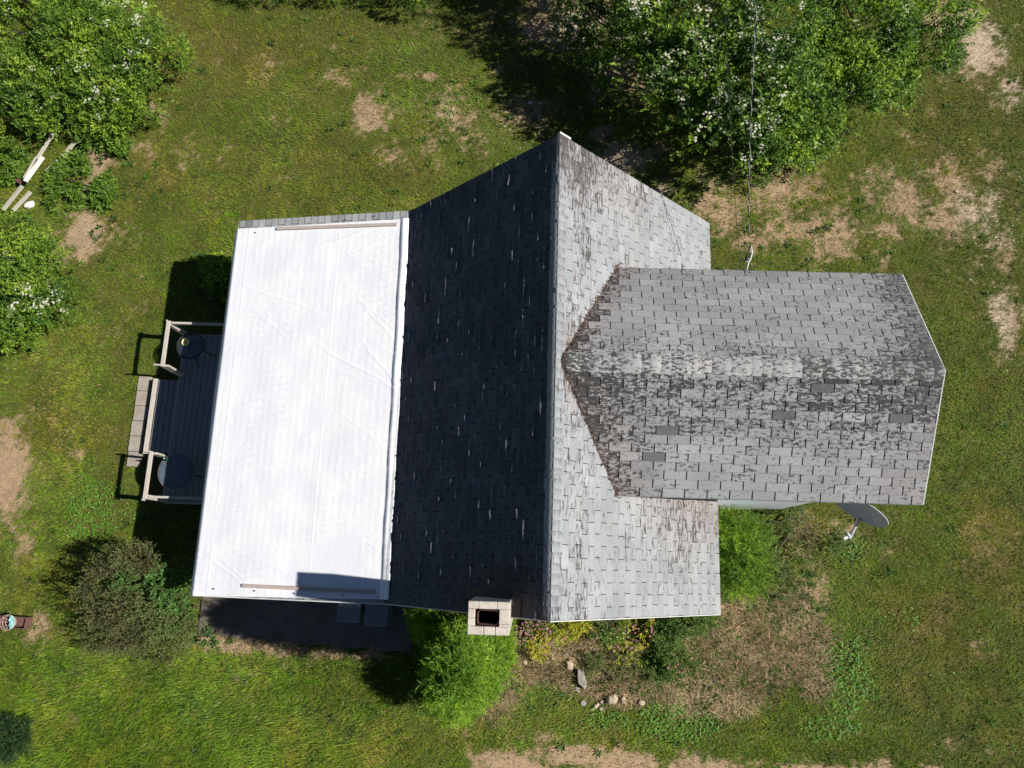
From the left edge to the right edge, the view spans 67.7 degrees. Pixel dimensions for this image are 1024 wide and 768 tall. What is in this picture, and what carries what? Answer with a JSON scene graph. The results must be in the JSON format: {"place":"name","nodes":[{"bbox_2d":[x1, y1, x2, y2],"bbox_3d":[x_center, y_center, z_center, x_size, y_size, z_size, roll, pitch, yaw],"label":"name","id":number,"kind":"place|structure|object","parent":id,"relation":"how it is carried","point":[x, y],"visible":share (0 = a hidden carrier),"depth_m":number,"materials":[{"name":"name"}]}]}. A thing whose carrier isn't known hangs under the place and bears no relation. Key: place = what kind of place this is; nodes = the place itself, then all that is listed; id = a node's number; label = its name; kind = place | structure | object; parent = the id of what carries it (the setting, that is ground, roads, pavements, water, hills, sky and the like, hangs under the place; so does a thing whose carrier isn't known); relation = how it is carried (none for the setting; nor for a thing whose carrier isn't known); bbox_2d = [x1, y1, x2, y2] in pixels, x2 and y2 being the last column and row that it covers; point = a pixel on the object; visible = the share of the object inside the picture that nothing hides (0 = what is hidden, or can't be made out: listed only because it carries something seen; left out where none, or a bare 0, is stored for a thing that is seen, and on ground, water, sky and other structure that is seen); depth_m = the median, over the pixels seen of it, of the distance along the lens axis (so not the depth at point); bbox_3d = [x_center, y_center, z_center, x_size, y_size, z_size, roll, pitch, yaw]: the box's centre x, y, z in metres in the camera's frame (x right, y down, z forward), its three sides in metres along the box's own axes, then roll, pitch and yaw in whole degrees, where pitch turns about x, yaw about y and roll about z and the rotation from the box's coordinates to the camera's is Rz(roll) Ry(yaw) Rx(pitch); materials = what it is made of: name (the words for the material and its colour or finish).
{"place":"outdoors","nodes":[
{"label":"outdoors","id":0,"kind":"place"},
{"bbox_2d":[198,597,412,652],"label":"patio","id":1,"kind":"structure","parent":0,"point":[303,622],"depth_m":14.49,"materials":[{"name":"concrete"}]},
{"bbox_2d":[336,603,365,622],"bbox_3d":[-2.907,4.117,14.105,0.430,0.938,0.489,2,77,1],"label":"rubbish bin","id":2,"kind":"object","parent":1,"relation":"on","point":[350,612],"visible":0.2,"depth_m":13.64,"materials":[{"name":"plastic"}]},
{"bbox_2d":[364,604,395,626],"bbox_3d":[-2.408,4.176,14.082,0.430,0.938,0.489,2,77,1],"label":"rubbish bin","id":3,"kind":"object","parent":1,"relation":"on","point":[378,615],"visible":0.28,"depth_m":13.62,"materials":[{"name":"plastic"}]},
{"bbox_2d":[0,0,1023,767],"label":"ground","id":4,"kind":"structure","parent":0,"point":[76,236],"depth_m":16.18,"materials":[{"name":"green plant"}]},
{"bbox_2d":[1,185,23,210],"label":"plank","id":5,"kind":"object","parent":4,"relation":"on","point":[12,197],"visible":0.91,"depth_m":16.43,"materials":[{"name":"beige wood"}]},
{"bbox_2d":[0,614,32,629],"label":"timber trough","id":6,"kind":"object","parent":4,"relation":"on","point":[23,622],"visible":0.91,"depth_m":14.46,"materials":[{"name":"brown wood"}]},
{"bbox_2d":[0,614,16,630],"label":"round basket","id":7,"kind":"object","parent":6,"relation":"on","point":[12,622],"visible":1,"depth_m":14.30,"materials":[{"name":"metal"}]},
{"bbox_2d":[0,710,35,767],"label":"dark green shrub","id":8,"kind":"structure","parent":4,"relation":"on","point":[7,742],"depth_m":13.89,"materials":[{"name":"green plant"}]},
{"bbox_2d":[15,178,24,185],"bbox_3d":[-10.711,-4.403,16.618,0.160,0.100,0.090,30,79,8],"label":"timber block","id":9,"kind":"object","parent":4,"relation":"on","point":[20,182],"depth_m":16.57,"materials":[{"name":"brown wood"}]},
{"bbox_2d":[12,191,31,211],"bbox_3d":[-10.580,-3.948,16.488,0.090,0.036,0.543,35,79,7],"label":"plank","id":10,"kind":"object","parent":4,"relation":"on","point":[24,198],"visible":0.91,"depth_m":16.48,"materials":[{"name":"beige wood"}]},
{"bbox_2d":[24,201,34,208],"bbox_3d":[-10.497,-3.893,16.605,0.228,0.101,0.158,-21,77,-4],"label":"rubble","id":11,"kind":"object","parent":4,"relation":"on","point":[28,204],"visible":1,"depth_m":16.57,"materials":[{"name":"white stone"}]},
{"bbox_2d":[0,209,85,359],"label":"rose bush","id":12,"kind":"object","parent":4,"relation":"on","point":[27,287],"visible":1,"depth_m":15.32,"materials":[{"name":"green plant"}]},
{"bbox_2d":[0,124,135,214],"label":"weed patch","id":13,"kind":"object","parent":4,"relation":"on","point":[57,172],"visible":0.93,"depth_m":16.59,"materials":[{"name":"green plant"}]},
{"bbox_2d":[61,138,75,156],"bbox_3d":[-9.686,-5.205,16.767,0.100,0.035,0.581,29,78,9],"label":"plank","id":14,"kind":"object","parent":4,"relation":"on","point":[72,145],"visible":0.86,"depth_m":16.75,"materials":[{"name":"beige wood"}]},
{"bbox_2d":[0,0,196,148],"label":"rose thicket","id":15,"kind":"object","parent":4,"relation":"on","point":[77,53],"visible":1,"depth_m":16.18,"materials":[{"name":"green plant"}]},
{"bbox_2d":[65,535,209,670],"bbox_3d":[-6.761,3.924,13.616,2.583,2.281,2.420,2,77,1],"label":"bush","id":16,"kind":"object","parent":4,"relation":"on","point":[143,612],"visible":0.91,"depth_m":13.40,"materials":[{"name":"green plant"}]},
{"bbox_2d":[126,376,152,466],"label":"steps","id":17,"kind":"structure","parent":4,"relation":"on","point":[138,424],"depth_m":15.45,"materials":[{"name":"beige wood"}]},
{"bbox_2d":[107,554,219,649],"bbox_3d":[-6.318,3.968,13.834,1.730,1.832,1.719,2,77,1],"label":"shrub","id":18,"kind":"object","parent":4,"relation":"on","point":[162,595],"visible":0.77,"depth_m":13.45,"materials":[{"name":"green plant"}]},
{"bbox_2d":[142,320,223,504],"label":"deck","id":19,"kind":"structure","parent":4,"relation":"on","point":[179,415],"depth_m":15.13,"materials":[{"name":"grey wood"}]},
{"bbox_2d":[158,453,202,489],"bbox_3d":[-6.265,1.696,14.537,0.707,0.564,0.707,2,77,1],"label":"round table","id":20,"kind":"object","parent":19,"relation":"on","point":[176,471],"visible":0.98,"depth_m":14.26,"materials":[{"name":"grey paint"}]},
{"bbox_2d":[176,332,215,366],"bbox_3d":[-6.239,-0.680,15.094,0.567,0.569,0.567,2,77,1],"label":"round table","id":21,"kind":"object","parent":19,"relation":"on","point":[193,348],"visible":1,"depth_m":14.82,"materials":[{"name":"black metal"}]},
{"bbox_2d":[181,338,188,345],"bbox_3d":[-6.326,-0.808,14.811,0.156,0.061,0.156,2,77,1],"label":"yellow pot","id":22,"kind":"object","parent":21,"relation":"on","point":[184,341],"visible":1,"depth_m":14.81,"materials":[{"name":"ceramic"}]},
{"bbox_2d":[190,248,231,302],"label":"shaded bush","id":23,"kind":"object","parent":4,"relation":"on","point":[222,270],"visible":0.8,"depth_m":15.72,"materials":[{"name":"green plant"}]},
{"bbox_2d":[244,0,361,7],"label":"hedge growth","id":24,"kind":"object","parent":4,"relation":"on","point":[300,1],"visible":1,"depth_m":17.39,"materials":[{"name":"green plant"}]},
{"bbox_2d":[392,0,440,13],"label":"leafy bush","id":25,"kind":"object","parent":4,"relation":"on","point":[416,3],"visible":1,"depth_m":16.98,"materials":[{"name":"green plant"}]},
{"bbox_2d":[401,607,521,735],"bbox_3d":[-0.902,4.392,11.719,2.140,5.532,2.490,2,77,1],"label":"feathery conifer","id":26,"kind":"object","parent":4,"relation":"on","point":[465,675],"visible":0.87,"depth_m":10.30,"materials":[{"name":"green plant"}]},
{"bbox_2d":[57,79,955,747],"bbox_3d":[-0.252,-0.145,15.523,17.304,0.131,13.669,2,77,1],"label":"clover","id":27,"kind":"object","parent":4,"relation":"on","point":[857,723],"visible":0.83,"depth_m":14.07,"materials":[{"name":"green plant"}]},
{"bbox_2d":[0,0,1023,767],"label":"lawn weeds","id":28,"kind":"object","parent":4,"relation":"on","point":[424,140],"visible":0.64,"depth_m":16.14,"materials":[{"name":"green plant"}]},
{"bbox_2d":[19,40,1014,765],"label":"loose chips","id":29,"kind":"object","parent":4,"relation":"on","point":[707,210],"visible":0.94,"depth_m":16.16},
{"bbox_2d":[60,426,986,744],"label":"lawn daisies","id":30,"kind":"object","parent":4,"relation":"on","point":[548,658],"visible":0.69,"depth_m":14.27,"materials":[{"name":"white plant"}]},
{"bbox_2d":[510,619,559,650],"bbox_3d":[0.336,4.510,14.063,1.191,0.880,0.884,-15,77,-2],"label":"pink spirea","id":31,"kind":"object","parent":4,"relation":"on","point":[526,631],"visible":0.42,"depth_m":13.89,"materials":[{"name":"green plant"}]},
{"bbox_2d":[47,0,1023,387],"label":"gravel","id":32,"kind":"structure","parent":4,"relation":"on","point":[699,156],"depth_m":16.63,"materials":[{"name":"grey gravel"}]},
{"bbox_2d":[524,620,596,663],"bbox_3d":[0.796,4.532,14.069,1.432,0.857,0.821,-31,78,-6],"label":"golden shrub","id":33,"kind":"object","parent":4,"relation":"on","point":[574,631],"visible":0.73,"depth_m":13.95,"materials":[{"name":"yellow plant"}]},
{"bbox_2d":[566,659,572,669],"bbox_3d":[1.077,5.238,14.229,0.163,0.133,0.197,-15,77,-3],"label":"stone","id":34,"kind":"object","parent":4,"relation":"on","point":[569,665],"visible":1,"depth_m":14.18,"materials":[{"name":"beige stone"}]},
{"bbox_2d":[201,131,945,635],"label":"house","id":35,"kind":"structure","parent":4,"relation":"on","point":[615,391],"depth_m":10.40,"materials":[{"name":"grey"}]},
{"bbox_2d":[190,215,408,599],"bbox_3d":[-3.463,0.245,12.746,3.397,0.795,6.481,2,77,1],"label":"roof tarp","id":36,"kind":"object","parent":35,"relation":"attached to","point":[298,493],"visible":1,"depth_m":12.66,"materials":[{"name":"white plastic"}]},
{"bbox_2d":[725,1,740,269],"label":"phone line","id":37,"kind":"object","parent":35,"relation":"attached to","point":[730,128],"visible":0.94,"depth_m":11.38,"materials":[{"name":"rubber"}]},
{"bbox_2d":[743,0,756,269],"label":"service cable","id":38,"kind":"object","parent":35,"relation":"attached to","point":[746,259],"visible":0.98,"depth_m":11.07,"materials":[{"name":"rubber"}]},
{"bbox_2d":[836,503,888,539],"bbox_3d":[5.041,1.862,11.155,0.470,0.886,0.730,-26,78,-5],"label":"satellite dish","id":39,"kind":"object","parent":35,"relation":"attached to","point":[869,514],"visible":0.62,"depth_m":11.29,"materials":[{"name":"grey metal"}]},
{"bbox_2d":[577,669,586,688],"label":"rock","id":40,"kind":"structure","parent":4,"relation":"on","point":[581,679],"depth_m":14.08,"materials":[{"name":"grey stone"}]},
{"bbox_2d":[589,619,629,648],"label":"green bush","id":41,"kind":"object","parent":4,"relation":"on","point":[608,630],"visible":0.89,"depth_m":13.86,"materials":[{"name":"green plant"}]},
{"bbox_2d":[606,693,617,703],"bbox_3d":[1.847,5.795,14.063,0.221,0.179,0.189,-4,77,0],"label":"stone","id":42,"kind":"object","parent":4,"relation":"on","point":[611,700],"visible":1,"depth_m":13.99,"materials":[{"name":"beige stone"}]},
{"bbox_2d":[582,634,645,693],"bbox_3d":[1.858,5.186,14.116,1.180,0.431,0.857,22,78,6],"label":"trailing plant","id":43,"kind":"object","parent":4,"relation":"on","point":[590,662],"visible":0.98,"depth_m":14.11,"materials":[{"name":"green plant"}]},
{"bbox_2d":[620,696,625,703],"bbox_3d":[2.048,5.822,14.082,0.097,0.112,0.138,2,77,1],"label":"stone","id":44,"kind":"object","parent":4,"relation":"on","point":[622,698],"visible":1,"depth_m":14.04,"materials":[{"name":"beige stone"}]},
{"bbox_2d":[606,618,657,667],"bbox_3d":[2.212,4.674,14.057,0.755,0.754,1.087,29,79,7],"label":"golden shrub","id":45,"kind":"object","parent":4,"relation":"on","point":[651,620],"visible":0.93,"depth_m":14.01,"materials":[{"name":"yellow plant"}]},
{"bbox_2d":[637,700,644,705],"bbox_3d":[2.380,5.874,14.069,0.130,0.101,0.110,12,77,4],"label":"stone","id":46,"kind":"object","parent":4,"relation":"on","point":[641,702],"visible":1,"depth_m":14.03,"materials":[{"name":"beige stone"}]},
{"bbox_2d":[480,512,844,732],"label":"dry grass","id":47,"kind":"structure","parent":4,"relation":"on","point":[586,642],"depth_m":14.21,"materials":[{"name":"plant"}]},
{"bbox_2d":[639,611,724,687],"bbox_3d":[3.055,4.739,13.971,1.247,0.870,1.813,27,79,7],"label":"green bush","id":48,"kind":"object","parent":4,"relation":"on","point":[678,633],"visible":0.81,"depth_m":13.96,"materials":[{"name":"green plant"}]},
{"bbox_2d":[501,502,885,734],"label":"bed weeds","id":49,"kind":"object","parent":4,"relation":"on","point":[805,573],"visible":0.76,"depth_m":14.22,"materials":[{"name":"green plant"}]},
{"bbox_2d":[545,0,842,189],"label":"flowering shrub","id":50,"kind":"object","parent":4,"relation":"on","point":[707,82],"visible":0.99,"depth_m":14.53,"materials":[{"name":"green plant"}]},
{"bbox_2d":[718,504,784,608],"bbox_3d":[4.215,2.953,13.964,1.601,1.657,2.307,2,77,1],"label":"bush","id":51,"kind":"object","parent":4,"relation":"on","point":[749,574],"visible":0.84,"depth_m":13.82,"materials":[{"name":"green plant"}]},
{"bbox_2d":[753,505,848,601],"bbox_3d":[5.443,3.124,14.365,1.989,0.753,1.938,2,77,1],"label":"weedy bush","id":52,"kind":"object","parent":4,"relation":"on","point":[785,520],"visible":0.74,"depth_m":14.47,"materials":[{"name":"green plant"}]},
{"bbox_2d":[776,0,989,174],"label":"leafy shrub","id":53,"kind":"object","parent":4,"relation":"on","point":[904,29],"visible":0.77,"depth_m":14.99,"materials":[{"name":"green plant"}]},
{"label":"plank","id":54,"kind":"object","parent":4,"relation":"on","visible":0},
{"bbox_2d":[36,132,54,158],"bbox_3d":[-10.182,-5.205,16.673,0.080,0.035,0.714,23,77,0],"label":"plank","id":55,"kind":"object","parent":54,"relation":"on","point":[44,147],"visible":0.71,"depth_m":16.66,"materials":[{"name":"beige wood"}]},
{"bbox_2d":[23,156,36,177],"bbox_3d":[-10.395,-4.670,16.469,0.045,0.035,0.546,21,76,1],"label":"plank","id":56,"kind":"object","parent":55,"relation":"on","point":[30,166],"visible":1,"depth_m":16.46,"materials":[{"name":"beige wood"}]},
{"bbox_2d":[23,156,44,181],"bbox_3d":[-10.316,-4.638,16.481,0.110,0.035,0.659,24,77,13],"label":"plank","id":57,"kind":"object","parent":55,"relation":"on","point":[34,168],"visible":1,"depth_m":16.46,"materials":[{"name":"white wood"}]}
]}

